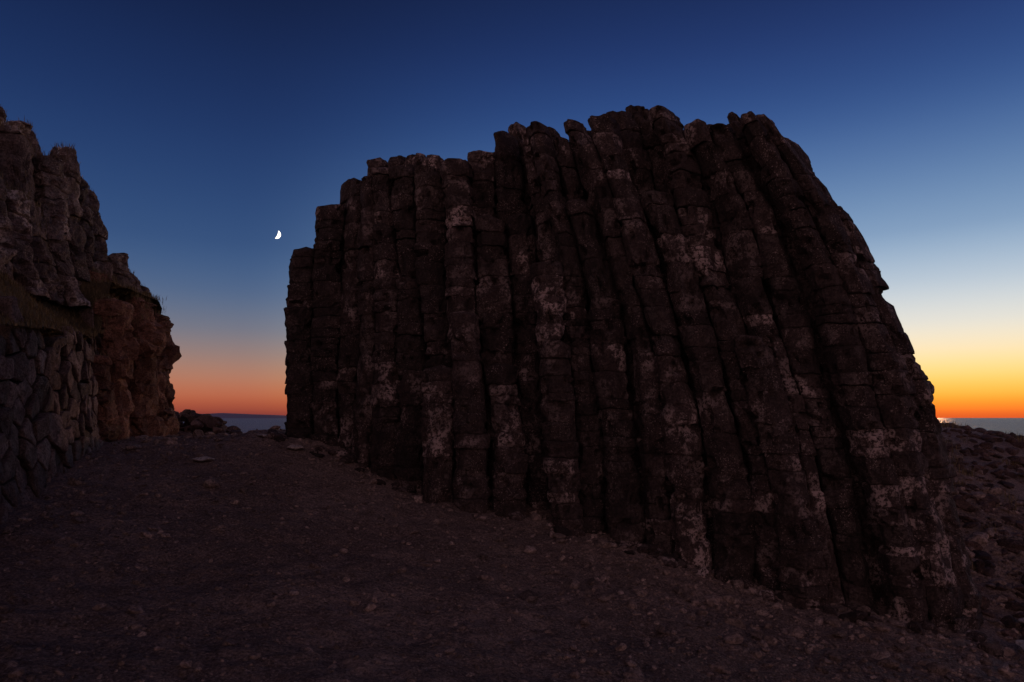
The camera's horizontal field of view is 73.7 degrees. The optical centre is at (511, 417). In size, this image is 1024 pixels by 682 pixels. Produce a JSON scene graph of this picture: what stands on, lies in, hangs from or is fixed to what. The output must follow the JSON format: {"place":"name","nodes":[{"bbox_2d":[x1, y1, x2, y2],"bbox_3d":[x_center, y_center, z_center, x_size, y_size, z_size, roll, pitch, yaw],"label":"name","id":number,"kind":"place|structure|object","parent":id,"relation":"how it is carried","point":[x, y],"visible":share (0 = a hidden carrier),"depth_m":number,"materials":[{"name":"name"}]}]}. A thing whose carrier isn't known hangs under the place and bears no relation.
{"place":"outdoors","nodes":[
{"label":"outdoors","id":0,"kind":"place"},
{"bbox_2d":[0,277,161,338],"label":"grassy slope","id":1,"kind":"structure","parent":0,"point":[158,308],"depth_m":9.84,"materials":[{"name":"brown plant"}]},
{"bbox_2d":[1,108,107,271],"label":"sea campion","id":2,"kind":"object","parent":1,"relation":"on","point":[50,151],"visible":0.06,"depth_m":10.09,"materials":[{"name":"green plant"}]},
{"bbox_2d":[0,106,149,307],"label":"basalt crag","id":3,"kind":"structure","parent":1,"relation":"on","point":[60,268],"depth_m":9.62,"materials":[{"name":"stone"}]},
{"bbox_2d":[211,413,285,417],"bbox_3d":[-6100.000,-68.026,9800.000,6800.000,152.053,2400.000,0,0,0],"label":"distant headland","id":4,"kind":"structure","parent":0,"point":[227,415],"depth_m":8938.92,"materials":[{"name":"purple"}]},
{"bbox_2d":[0,426,1023,681],"bbox_3d":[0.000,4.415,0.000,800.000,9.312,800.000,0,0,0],"label":"ground","id":5,"kind":"structure","parent":0,"point":[114,644],"depth_m":5.59,"materials":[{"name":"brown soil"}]},
{"bbox_2d":[0,296,108,523],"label":"dry stone wall","id":6,"kind":"structure","parent":5,"relation":"on","point":[49,429],"depth_m":7.05,"materials":[{"name":"grey"}]},
{"bbox_2d":[25,270,181,441],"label":"red rock cliff","id":7,"kind":"structure","parent":5,"relation":"on","point":[135,394],"depth_m":11.08,"materials":[{"name":"brown stone"}]},
{"bbox_2d":[175,409,242,435],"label":"shore rocks","id":8,"kind":"object","parent":5,"relation":"on","point":[193,420],"visible":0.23,"depth_m":23.83,"materials":[{"name":"stone"}]},
{"bbox_2d":[0,104,1023,570],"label":"grass","id":9,"kind":"structure","parent":5,"relation":"on","point":[30,316],"depth_m":9.58,"materials":[{"name":"brown plant"}]},
{"bbox_2d":[1,425,1023,681],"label":"loose stones","id":10,"kind":"object","parent":5,"relation":"on","point":[637,675],"visible":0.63,"depth_m":6.47,"materials":[{"name":"stone"}]},
{"bbox_2d":[284,105,983,632],"bbox_3d":[1.114,-0.800,9.341,8.726,6.635,3.678,0,0,19],"label":"basalt column outcrop","id":11,"kind":"object","parent":5,"relation":"on","point":[664,329],"visible":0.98,"depth_m":7.91,"materials":[{"name":"stone"}]},
{"bbox_2d":[262,429,1005,658],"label":"fallen rocks","id":12,"kind":"object","parent":5,"relation":"on","point":[675,560],"visible":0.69,"depth_m":7.31,"materials":[{"name":"stone"}]},
{"bbox_2d":[941,423,1023,639],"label":"boulder rubble","id":13,"kind":"object","parent":5,"relation":"on","point":[983,564],"visible":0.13,"depth_m":9.50,"materials":[{"name":"stone"}]},
{"bbox_2d":[1015,618,1023,649],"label":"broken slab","id":14,"kind":"structure","parent":5,"relation":"on","point":[1020,643],"depth_m":6.49,"materials":[{"name":"stone"}]},
{"bbox_2d":[0,0,1023,417],"label":"sky","id":15,"kind":"structure","parent":0,"point":[201,132],"materials":[{"name":"blue"}]},
{"bbox_2d":[183,418,1023,434],"bbox_3d":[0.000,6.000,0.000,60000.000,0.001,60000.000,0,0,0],"label":"sea","id":16,"kind":"structure","parent":0,"point":[1009,425],"depth_m":718.66,"materials":[{"name":"blue liquid"}]}
]}

